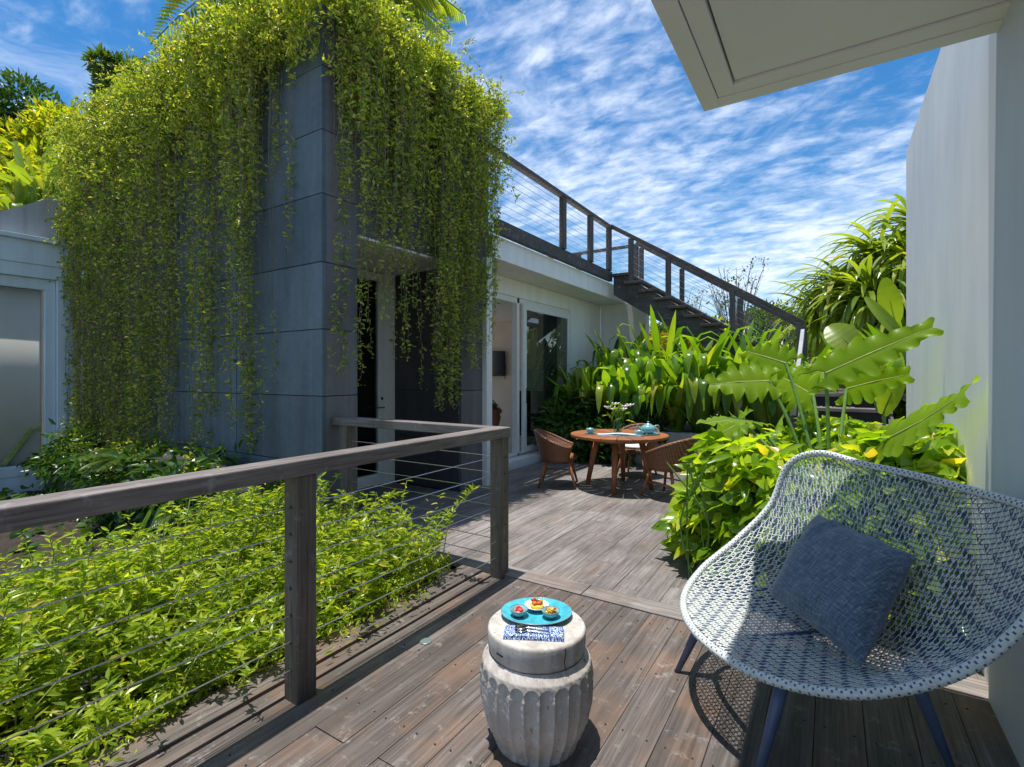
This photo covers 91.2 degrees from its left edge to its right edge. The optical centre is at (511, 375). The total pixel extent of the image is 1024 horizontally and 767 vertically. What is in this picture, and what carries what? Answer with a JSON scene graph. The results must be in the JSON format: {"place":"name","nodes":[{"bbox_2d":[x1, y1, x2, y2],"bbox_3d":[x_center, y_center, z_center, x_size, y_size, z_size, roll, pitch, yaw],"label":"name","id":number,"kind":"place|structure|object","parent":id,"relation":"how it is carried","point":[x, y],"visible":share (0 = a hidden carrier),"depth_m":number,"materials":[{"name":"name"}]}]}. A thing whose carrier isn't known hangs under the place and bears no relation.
{"place":"outdoors","nodes":[
{"label":"outdoors","id":0,"kind":"place"},
{"bbox_2d":[0,129,70,202],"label":"banana clump","id":1,"kind":"object","parent":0,"point":[16,169],"visible":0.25,"depth_m":9.68,"materials":[{"name":"green plant"}]},
{"bbox_2d":[0,490,180,585],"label":"soil","id":2,"kind":"structure","parent":0,"point":[6,542],"depth_m":4.86,"materials":[{"name":"soil"}]},
{"bbox_2d":[0,485,151,568],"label":"heart leaf creeper","id":3,"kind":"object","parent":2,"relation":"on","point":[4,494],"visible":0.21,"depth_m":5.04,"materials":[{"name":"plant"}]},
{"bbox_2d":[75,444,172,475],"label":"fern","id":4,"kind":"object","parent":2,"relation":"on","point":[103,462],"visible":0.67,"depth_m":5.28,"materials":[{"name":"green plant"}]},
{"bbox_2d":[16,418,247,544],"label":"ledge plants","id":5,"kind":"object","parent":2,"relation":"on","point":[54,456],"visible":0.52,"depth_m":5.33,"materials":[{"name":"green plant"}]},
{"bbox_2d":[132,533,160,621],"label":"shrub sprig","id":6,"kind":"object","parent":2,"relation":"on","point":[154,548],"visible":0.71,"depth_m":2.62,"materials":[{"name":"green plant"}]},
{"bbox_2d":[139,500,184,540],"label":"staghorn fern","id":7,"kind":"object","parent":2,"relation":"on","point":[159,510],"visible":0.17,"depth_m":4.53,"materials":[{"name":"green plant"}]},
{"bbox_2d":[45,470,284,550],"bbox_3d":[-4.122,1.400,5.673,5.150,0.600,0.440,0,0,33],"label":"shrub","id":8,"kind":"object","parent":2,"relation":"on","point":[67,485],"depth_m":5.33,"materials":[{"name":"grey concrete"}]},
{"bbox_2d":[145,452,183,477],"bbox_3d":[-3.677,0.982,5.393,0.607,0.318,0.332,0,0,33],"label":"rock","id":9,"kind":"object","parent":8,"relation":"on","point":[168,456],"visible":0.14,"depth_m":5.20,"materials":[{"name":"stone"}]},
{"bbox_2d":[148,501,215,528],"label":"fern","id":10,"kind":"object","parent":8,"relation":"on","point":[174,519],"visible":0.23,"depth_m":4.26,"materials":[{"name":"green plant"}]},
{"bbox_2d":[176,456,200,473],"bbox_3d":[-3.287,0.985,5.132,0.643,0.324,0.361,0,0,33],"label":"rock","id":11,"kind":"object","parent":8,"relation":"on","point":[179,458],"visible":0.07,"depth_m":5.01,"materials":[{"name":"stone"}]},
{"bbox_2d":[202,461,232,470],"bbox_3d":[-2.885,1.011,4.854,0.691,0.352,0.414,0,0,33],"label":"rock","id":12,"kind":"object","parent":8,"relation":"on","point":[222,466],"visible":0.06,"depth_m":4.78,"materials":[{"name":"stone"}]},
{"bbox_2d":[214,484,269,496],"bbox_3d":[-2.533,1.040,4.607,0.739,0.369,0.392,0,0,33],"label":"rock","id":13,"kind":"object","parent":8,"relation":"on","point":[244,489],"visible":0.04,"depth_m":4.44,"materials":[{"name":"stone"}]},
{"bbox_2d":[202,480,284,522],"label":"fern","id":14,"kind":"object","parent":8,"relation":"on","point":[271,485],"visible":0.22,"depth_m":4.32,"materials":[{"name":"green plant"}]},
{"bbox_2d":[0,460,455,766],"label":"shrub bed","id":15,"kind":"object","parent":2,"relation":"on","point":[41,626],"visible":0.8,"depth_m":2.49,"materials":[{"name":"green plant"}]},
{"bbox_2d":[220,515,252,618],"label":"shrub sprig","id":16,"kind":"object","parent":2,"relation":"on","point":[239,532],"visible":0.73,"depth_m":2.94,"materials":[{"name":"green plant"}]},
{"bbox_2d":[249,492,276,553],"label":"shrub sprig","id":17,"kind":"object","parent":2,"relation":"on","point":[265,498],"visible":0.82,"depth_m":3.35,"materials":[{"name":"green plant"}]},
{"bbox_2d":[316,481,329,524],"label":"shrub sprig","id":18,"kind":"object","parent":2,"relation":"on","point":[323,489],"visible":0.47,"depth_m":3.64,"materials":[{"name":"green plant"}]},
{"bbox_2d":[372,489,396,548],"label":"shrub sprig","id":19,"kind":"object","parent":2,"relation":"on","point":[387,496],"visible":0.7,"depth_m":3.56,"materials":[{"name":"green plant"}]},
{"bbox_2d":[148,0,466,47],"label":"palm tree","id":20,"kind":"object","parent":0,"point":[423,9],"visible":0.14,"depth_m":7.88,"materials":[{"name":"green plant"}]},
{"bbox_2d":[0,539,867,766],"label":"deck base","id":21,"kind":"object","parent":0,"point":[11,724],"depth_m":2.33,"materials":[{"name":"wood"}]},
{"bbox_2d":[0,416,509,766],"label":"deck railing","id":22,"kind":"object","parent":21,"relation":"on","point":[297,474],"visible":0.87,"depth_m":2.18,"materials":[{"name":"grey wood"}]},
{"bbox_2d":[82,565,502,766],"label":"deck edge board","id":23,"kind":"object","parent":21,"relation":"on","point":[202,742],"visible":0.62,"depth_m":2.23,"materials":[{"name":"brown wood"}]},
{"bbox_2d":[441,484,479,566],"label":"shrub sprig","id":24,"kind":"object","parent":21,"relation":"on","point":[468,493],"visible":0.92,"depth_m":3.50,"materials":[{"name":"green plant"}]},
{"bbox_2d":[489,234,648,470],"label":"white pavilion","id":25,"kind":"structure","parent":21,"relation":"on","point":[534,287],"depth_m":9.57,"materials":[{"name":"paint"}]},
{"bbox_2d":[492,400,501,425],"bbox_3d":[-0.340,0.860,9.050,0.319,0.901,0.317,0,0,-5],"label":"terracotta urn","id":26,"kind":"object","parent":25,"relation":"on","point":[496,416],"visible":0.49,"depth_m":8.95,"materials":[{"name":"brown ceramic"}]},
{"bbox_2d":[492,351,506,378],"bbox_3d":[-0.637,-0.257,12.170,1.188,0.666,0.056,0,0,33],"label":"television","id":27,"kind":"object","parent":25,"relation":"attached to","point":[498,363],"visible":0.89,"depth_m":11.94,"materials":[{"name":"black plastic"}]},
{"bbox_2d":[492,293,569,456],"bbox_3d":[0.252,0.015,8.364,0.178,2.550,3.179,0,0,33],"label":"sliding door","id":28,"kind":"structure","parent":25,"relation":"in","point":[526,305],"depth_m":8.15,"materials":[{"name":"white paint"}]},
{"bbox_2d":[438,112,638,281],"bbox_3d":[-0.929,-2.365,9.485,4.640,1.059,6.600,0,0,33],"label":"terrace railing","id":29,"kind":"object","parent":25,"relation":"on","point":[517,235],"visible":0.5,"depth_m":7.96,"materials":[{"name":"brown wood"}]},
{"bbox_2d":[543,314,556,427],"bbox_3d":[0.706,0.050,9.390,0.064,2.500,0.502,0,0,33],"label":"curtain","id":30,"kind":"object","parent":25,"relation":"hanging from","point":[549,342],"visible":0.56,"depth_m":9.35,"materials":[{"name":"fabric"}]},
{"bbox_2d":[201,577,1019,766],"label":"deck","id":31,"kind":"structure","parent":21,"relation":"on","point":[432,698],"depth_m":2.06,"materials":[{"name":"brown wood"}]},
{"bbox_2d":[480,609,593,766],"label":"drum stool","id":32,"kind":"object","parent":31,"relation":"on","point":[537,698],"visible":0.94,"depth_m":1.78,"materials":[{"name":"stone"}]},
{"bbox_2d":[503,625,563,641],"bbox_3d":[0.081,0.955,1.861,0.224,0.014,0.084,0,0,5],"label":"napkin","id":33,"kind":"object","parent":32,"relation":"on","point":[555,634],"visible":0.87,"depth_m":1.84,"materials":[{"name":"fabric"}]},
{"bbox_2d":[515,624,548,629],"bbox_3d":[0.075,0.943,1.873,0.130,0.007,0.034,0,0,10],"label":"spoon","id":34,"kind":"object","parent":33,"relation":"on","point":[520,625],"visible":1,"depth_m":1.88,"materials":[{"name":"metal"}]},
{"bbox_2d":[515,627,549,632],"bbox_3d":[0.075,0.943,1.849,0.130,0.007,0.034,0,0,10],"label":"spoon","id":35,"kind":"object","parent":33,"relation":"on","point":[520,630],"visible":1,"depth_m":1.85,"materials":[{"name":"metal"}]},
{"bbox_2d":[501,597,571,625],"bbox_3d":[0.098,0.952,2.011,0.287,0.022,0.236,0,0,0],"label":"oval plate","id":36,"kind":"object","parent":32,"relation":"on","point":[534,618],"visible":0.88,"depth_m":1.99,"materials":[{"name":"teal ceramic"}]},
{"bbox_2d":[510,604,527,617],"bbox_3d":[0.027,0.939,1.991,0.074,0.028,0.074,0,0,33],"label":"bowl","id":37,"kind":"object","parent":36,"relation":"on","point":[518,614],"visible":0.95,"depth_m":1.98,"materials":[{"name":"glass"}]},
{"bbox_2d":[525,599,548,610],"bbox_3d":[0.101,0.943,2.047,0.100,0.019,0.100,0,0,33],"label":"round dish","id":38,"kind":"object","parent":36,"relation":"on","point":[527,603],"visible":0.43,"depth_m":2.06,"materials":[{"name":"white ceramic"}]},
{"bbox_2d":[530,598,543,609],"bbox_3d":[0.101,0.929,2.047,0.058,0.034,0.055,0,0,33],"label":"tart","id":39,"kind":"object","parent":38,"relation":"on","point":[536,604],"visible":1,"depth_m":2.03,"materials":[{"name":"food"}]},
{"bbox_2d":[541,606,559,618],"bbox_3d":[0.153,0.939,1.979,0.074,0.028,0.074,0,0,33],"label":"bowl","id":40,"kind":"object","parent":36,"relation":"on","point":[549,616],"visible":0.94,"depth_m":1.96,"materials":[{"name":"glass"}]},
{"bbox_2d":[545,607,556,613],"bbox_3d":[0.154,0.929,1.979,0.051,0.030,0.038,0,0,-2],"label":"fruit salad","id":41,"kind":"object","parent":40,"relation":"in","point":[550,610],"visible":0.96,"depth_m":1.97,"materials":[{"name":"food"}]},
{"bbox_2d":[228,584,967,766],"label":"deck screws","id":42,"kind":"object","parent":31,"relation":"on","point":[450,750],"visible":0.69,"depth_m":2.03,"materials":[{"name":"grey metal"}]},
{"bbox_2d":[651,0,1023,766],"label":"porch","id":43,"kind":"object","parent":31,"relation":"on","point":[729,52],"visible":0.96,"depth_m":2.01,"materials":[{"name":"grey paint"}]},
{"bbox_2d":[674,450,1023,766],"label":"lounge chair","id":44,"kind":"object","parent":31,"relation":"on","point":[918,678],"visible":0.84,"depth_m":1.85,"materials":[{"name":"grey wicker"}]},
{"bbox_2d":[770,514,915,665],"bbox_3d":[1.324,0.822,2.047,0.463,0.180,0.698,-42,3,-3],"label":"cushion","id":45,"kind":"object","parent":44,"relation":"on","point":[839,584],"visible":1,"depth_m":1.91,"materials":[{"name":"blue fabric"}]},
{"bbox_2d":[354,530,987,699],"bbox_3d":[0.618,1.413,3.185,7.274,0.034,0.164,0,0,33],"label":"deck cross board","id":46,"kind":"object","parent":21,"relation":"on","point":[973,687],"visible":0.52,"depth_m":3.16,"materials":[{"name":"brown wood"}]},
{"bbox_2d":[357,457,985,680],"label":"deck","id":47,"kind":"structure","parent":21,"relation":"on","point":[596,532],"depth_m":4.59,"materials":[{"name":"grey wood"}]},
{"bbox_2d":[534,429,577,488],"bbox_3d":[0.559,1.046,6.433,0.560,0.716,0.624,0,0,11],"label":"dining chair","id":48,"kind":"object","parent":47,"relation":"on","point":[552,447],"visible":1,"depth_m":6.25,"materials":[{"name":"brown wicker"}]},
{"bbox_2d":[531,386,606,461],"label":"wall foot shrub","id":49,"kind":"object","parent":47,"relation":"on","point":[556,422],"visible":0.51,"depth_m":8.26,"materials":[{"name":"green plant"}]},
{"bbox_2d":[571,429,668,493],"bbox_3d":[1.342,1.069,6.295,1.200,0.672,1.200,0,0,33],"label":"dining table","id":50,"kind":"object","parent":47,"relation":"on","point":[617,442],"visible":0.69,"depth_m":6.13,"materials":[{"name":"brown wood"}]},
{"bbox_2d":[597,433,641,436],"bbox_3d":[1.302,0.715,6.099,0.520,0.030,0.140,0,0,6],"label":"table cloth","id":51,"kind":"object","parent":50,"relation":"on","point":[615,434],"visible":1,"depth_m":6.07,"materials":[{"name":"white fabric"}]},
{"bbox_2d":[617,423,659,479],"bbox_3d":[1.762,1.046,7.044,0.624,0.716,0.560,0,0,35],"label":"dining chair","id":52,"kind":"object","parent":47,"relation":"on","point":[650,445],"visible":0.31,"depth_m":6.88,"materials":[{"name":"brown wicker"}]},
{"bbox_2d":[640,438,697,496],"bbox_3d":[1.832,1.046,5.752,0.624,0.716,0.560,0,0,-36],"label":"dining chair","id":53,"kind":"object","parent":47,"relation":"on","point":[659,457],"visible":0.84,"depth_m":5.54,"materials":[{"name":"brown wicker"}]},
{"bbox_2d":[651,414,976,650],"bbox_3d":[2.107,0.875,3.738,1.951,1.239,2.306,0,0,33],"label":"broadleaf bush","id":54,"kind":"object","parent":47,"relation":"on","point":[724,488],"visible":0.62,"depth_m":3.17,"materials":[{"name":"green plant"}]},
{"bbox_2d":[696,317,979,462],"bbox_3d":[2.038,0.366,3.471,1.453,1.483,2.443,0,0,10],"label":"philodendron","id":55,"kind":"object","parent":54,"relation":"on","point":[867,358],"visible":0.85,"depth_m":3.61,"materials":[{"name":"green plant"}]},
{"bbox_2d":[790,329,905,428],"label":"garden steps","id":56,"kind":"structure","parent":47,"relation":"on","point":[870,413],"depth_m":6.20,"materials":[{"name":"grey wood"}]},
{"bbox_2d":[610,224,808,363],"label":"roof staircase","id":57,"kind":"structure","parent":56,"relation":"on","point":[639,293],"depth_m":9.21,"materials":[{"name":"brown wood"}]},
{"bbox_2d":[816,321,885,368],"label":"strap lily","id":58,"kind":"object","parent":56,"relation":"on","point":[831,350],"visible":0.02,"depth_m":7.84,"materials":[{"name":"green plant"}]},
{"bbox_2d":[824,277,905,425],"bbox_3d":[4.006,-0.177,5.671,0.822,1.976,1.431,0,0,41],"label":"banana plant","id":59,"kind":"object","parent":56,"relation":"on","point":[887,309],"visible":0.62,"depth_m":5.87,"materials":[{"name":"green plant"}]},
{"bbox_2d":[858,321,902,353],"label":"strap lily","id":60,"kind":"object","parent":56,"relation":"on","point":[873,330],"visible":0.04,"depth_m":7.27,"materials":[{"name":"green plant"}]},
{"bbox_2d":[906,34,989,681],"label":"garden wall","id":61,"kind":"structure","parent":21,"relation":"on","point":[947,219],"depth_m":2.89,"materials":[{"name":"paint"}]},
{"bbox_2d":[0,0,940,361],"label":"sky","id":62,"kind":"structure","parent":0,"point":[608,113],"materials":[{"name":"blue"}]},
{"bbox_2d":[519,369,542,436],"bbox_3d":[0.748,0.585,10.889,1.200,1.450,0.530,0,0,33],"label":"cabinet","id":63,"kind":"object","parent":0,"point":[534,379],"visible":0.23,"depth_m":10.86,"materials":[{"name":"white plastic"}]},
{"bbox_2d":[710,410,787,438],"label":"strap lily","id":64,"kind":"object","parent":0,"point":[742,435],"visible":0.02,"depth_m":6.25,"materials":[{"name":"green plant"}]},
{"bbox_2d":[687,406,819,426],"bbox_3d":[7.811,0.493,16.504,4.799,3.113,3.987,0,0,-3],"label":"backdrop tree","id":65,"kind":"object","parent":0,"point":[753,419],"visible":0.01,"depth_m":15.92,"materials":[{"name":"green plant"}]},
{"bbox_2d":[766,297,797,342],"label":"bare shrub","id":66,"kind":"object","parent":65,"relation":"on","point":[770,325],"visible":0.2,"depth_m":17.05,"materials":[{"name":"grey plant"}]},
{"bbox_2d":[855,354,905,420],"bbox_3d":[7.589,0.478,6.303,4.544,3.128,5.763,0,0,-7],"label":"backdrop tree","id":67,"kind":"object","parent":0,"point":[901,407],"visible":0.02,"depth_m":7.94,"materials":[{"name":"green plant"}]},
{"bbox_2d":[881,352,905,393],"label":"strap lily","id":68,"kind":"object","parent":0,"point":[898,362],"visible":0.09,"depth_m":6.30,"materials":[{"name":"green plant"}]},
{"bbox_3d":[1.702,0.724,6.265,0.290,0.016,0.290,0,0,33],"label":"saucer","id":69,"kind":"object","parent":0,"visible":0},
{"bbox_2d":[637,421,658,433],"bbox_3d":[1.704,0.646,6.265,0.220,0.154,0.185,0,0,-40],"label":"teapot","id":70,"kind":"object","parent":69,"relation":"on","point":[647,428],"visible":0.96,"depth_m":6.21,"materials":[{"name":"ceramic"}]},
{"bbox_3d":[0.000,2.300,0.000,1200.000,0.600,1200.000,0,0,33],"label":"ground","id":71,"kind":"structure","parent":0,"visible":0},
{"bbox_2d":[0,175,40,210],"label":"strap lily","id":72,"kind":"object","parent":71,"relation":"on","point":[9,200],"visible":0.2,"depth_m":9.77,"materials":[{"name":"green plant"}]},
{"bbox_2d":[0,66,80,153],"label":"garden tree","id":73,"kind":"object","parent":71,"relation":"on","point":[7,95],"visible":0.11,"depth_m":12.57,"materials":[{"name":"green plant"}]},
{"bbox_2d":[0,195,82,496],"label":"glazed pavilion","id":74,"kind":"structure","parent":71,"relation":"on","point":[28,259],"depth_m":7.02,"materials":[{"name":"white paint"}]},
{"bbox_2d":[0,286,41,466],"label":"blind","id":75,"kind":"object","parent":74,"relation":"hanging from","point":[20,361],"visible":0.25,"depth_m":6.89,"materials":[{"name":"fabric"}]},
{"bbox_2d":[1,425,41,465],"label":"wooden prop","id":76,"kind":"object","parent":74,"relation":"attached to","point":[17,446],"visible":1,"depth_m":6.84,"materials":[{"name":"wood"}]},
{"bbox_2d":[0,274,55,478],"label":"window","id":77,"kind":"structure","parent":74,"relation":"in","point":[49,293],"depth_m":7.03,"materials":[{"name":"white paint"}]},
{"bbox_2d":[0,136,82,227],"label":"garden tree","id":78,"kind":"object","parent":71,"relation":"on","point":[29,155],"visible":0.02,"depth_m":10.68,"materials":[{"name":"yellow plant"}]},
{"bbox_2d":[10,137,78,199],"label":"strap lily","id":79,"kind":"object","parent":71,"relation":"on","point":[37,180],"visible":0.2,"depth_m":9.99,"materials":[{"name":"green plant"}]},
{"bbox_2d":[0,95,95,187],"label":"garden tree","id":80,"kind":"object","parent":71,"relation":"on","point":[24,130],"visible":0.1,"depth_m":11.89,"materials":[{"name":"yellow plant"}]},
{"bbox_2d":[80,42,146,97],"bbox_3d":[-8.803,-2.797,11.235,1.524,8.999,1.505,0,0,33],"label":"garden tree","id":81,"kind":"object","parent":71,"relation":"on","point":[104,55],"visible":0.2,"depth_m":10.74,"materials":[{"name":"green plant"}]},
{"bbox_2d":[83,3,491,537],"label":"concrete tower","id":82,"kind":"structure","parent":71,"relation":"on","point":[310,395],"depth_m":4.93,"materials":[{"name":"grey concrete"}]},
{"bbox_2d":[36,0,524,517],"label":"hanging creeper","id":83,"kind":"object","parent":82,"relation":"attached to","point":[226,48],"visible":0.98,"depth_m":5.37,"materials":[{"name":"green plant"}]},
{"bbox_2d":[357,268,384,489],"bbox_3d":[-1.997,0.040,5.858,0.136,2.680,1.355,0,0,33],"label":"door","id":84,"kind":"structure","parent":82,"relation":"in","point":[377,478],"depth_m":6.36,"materials":[{"name":"white paint"}]},
{"bbox_2d":[570,424,757,463],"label":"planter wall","id":85,"kind":"structure","parent":71,"relation":"on","point":[687,433],"depth_m":7.72,"materials":[{"name":"concrete"}]},
{"bbox_2d":[545,362,604,424],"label":"strap lily","id":86,"kind":"object","parent":85,"relation":"in","point":[582,379],"visible":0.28,"depth_m":8.53,"materials":[{"name":"green plant"}]},
{"bbox_2d":[540,348,621,386],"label":"strap lily","id":87,"kind":"object","parent":85,"relation":"in","point":[592,367],"visible":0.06,"depth_m":9.50,"materials":[{"name":"green plant"}]},
{"bbox_2d":[571,349,667,418],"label":"strap lily","id":88,"kind":"object","parent":85,"relation":"in","point":[609,386],"visible":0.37,"depth_m":8.03,"materials":[{"name":"green plant"}]},
{"bbox_2d":[568,395,679,467],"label":"shrub","id":89,"kind":"object","parent":85,"relation":"in","point":[663,421],"visible":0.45,"depth_m":7.94,"materials":[{"name":"green plant"}]},
{"bbox_2d":[573,323,681,388],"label":"strap lily","id":90,"kind":"object","parent":85,"relation":"in","point":[634,352],"visible":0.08,"depth_m":9.03,"materials":[{"name":"green plant"}]},
{"bbox_2d":[614,336,649,357],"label":"strap lily","id":91,"kind":"object","parent":85,"relation":"in","point":[617,344],"visible":0.02,"depth_m":9.92,"materials":[{"name":"green plant"}]},
{"bbox_2d":[592,339,682,421],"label":"strap lily","id":92,"kind":"object","parent":85,"relation":"in","point":[634,385],"visible":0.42,"depth_m":7.88,"materials":[{"name":"green plant"}]},
{"bbox_2d":[609,304,719,375],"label":"strap lily","id":93,"kind":"object","parent":85,"relation":"in","point":[672,337],"visible":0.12,"depth_m":8.56,"materials":[{"name":"green plant"}]},
{"bbox_2d":[630,338,726,431],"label":"strap lily","id":94,"kind":"object","parent":85,"relation":"in","point":[689,384],"visible":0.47,"depth_m":7.58,"materials":[{"name":"green plant"}]},
{"bbox_2d":[646,326,746,432],"bbox_3d":[2.769,0.122,7.728,1.392,1.656,1.624,0,0,12],"label":"strap lily","id":95,"kind":"object","parent":85,"relation":"in","point":[702,407],"visible":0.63,"depth_m":7.45,"materials":[{"name":"green plant"}]},
{"bbox_2d":[627,314,768,375],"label":"strap lily","id":96,"kind":"object","parent":85,"relation":"in","point":[684,344],"visible":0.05,"depth_m":8.26,"materials":[{"name":"green plant"}]},
{"bbox_2d":[659,319,788,415],"bbox_3d":[3.503,-0.026,8.379,1.936,1.952,1.792,0,0,-7],"label":"strap lily","id":97,"kind":"object","parent":85,"relation":"in","point":[700,346],"visible":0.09,"depth_m":8.13,"materials":[{"name":"green plant"}]},
{"bbox_2d":[668,325,790,435],"bbox_3d":[3.291,0.127,7.558,1.659,1.646,1.637,0,0,33],"label":"strap lily","id":98,"kind":"object","parent":85,"relation":"in","point":[732,405],"visible":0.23,"depth_m":7.19,"materials":[{"name":"green plant"}]},
{"bbox_2d":[713,330,807,434],"bbox_3d":[3.653,0.151,7.160,1.584,1.598,1.323,0,0,-35],"label":"strap lily","id":99,"kind":"object","parent":85,"relation":"in","point":[775,412],"visible":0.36,"depth_m":7.07,"materials":[{"name":"green plant"}]},
{"bbox_2d":[724,336,830,426],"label":"strap lily","id":100,"kind":"object","parent":85,"relation":"in","point":[822,353],"visible":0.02,"depth_m":7.83,"materials":[{"name":"green plant"}]},
{"bbox_2d":[649,331,699,357],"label":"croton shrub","id":101,"kind":"object","parent":71,"relation":"on","point":[662,333],"visible":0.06,"depth_m":12.48,"materials":[{"name":"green plant"}]},
{"bbox_2d":[649,318,716,338],"bbox_3d":[6.644,-0.301,21.994,4.704,4.630,5.167,0,0,-13],"label":"spreading tree","id":102,"kind":"object","parent":71,"relation":"on","point":[661,327],"visible":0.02,"depth_m":20.54,"materials":[{"name":"green plant"}]},
{"bbox_2d":[664,287,709,423],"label":"bare shrub","id":103,"kind":"object","parent":71,"relation":"on","point":[697,299],"visible":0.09,"depth_m":14.47,"materials":[{"name":"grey plant"}]},
{"bbox_2d":[703,255,768,334],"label":"bare shrub","id":104,"kind":"object","parent":71,"relation":"on","point":[725,304],"visible":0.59,"depth_m":13.93,"materials":[{"name":"grey plant"}]},
{"bbox_2d":[743,299,810,362],"bbox_3d":[12.572,-0.799,23.748,4.384,5.630,5.679,0,0,33],"label":"spreading tree","id":105,"kind":"object","parent":71,"relation":"on","point":[764,327],"visible":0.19,"depth_m":22.99,"materials":[{"name":"green plant"}]},
{"bbox_2d":[764,194,905,367],"bbox_3d":[6.729,-1.077,9.382,3.751,4.974,3.491,0,0,33],"label":"pandanus tree","id":106,"kind":"object","parent":71,"relation":"on","point":[843,294],"visible":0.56,"depth_m":9.16,"materials":[{"name":"green plant"}]},
{"bbox_3d":[1.342,0.651,6.355,0.110,0.158,0.110,0,0,33],"label":"vase","id":107,"kind":"object","parent":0,"visible":0},
{"bbox_2d":[601,401,633,431],"bbox_3d":[1.360,0.519,6.322,0.397,0.391,0.320,0,0,44],"label":"lily bouquet","id":108,"kind":"object","parent":107,"relation":"in","point":[620,408],"visible":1,"depth_m":6.32,"materials":[{"name":"green plant"}]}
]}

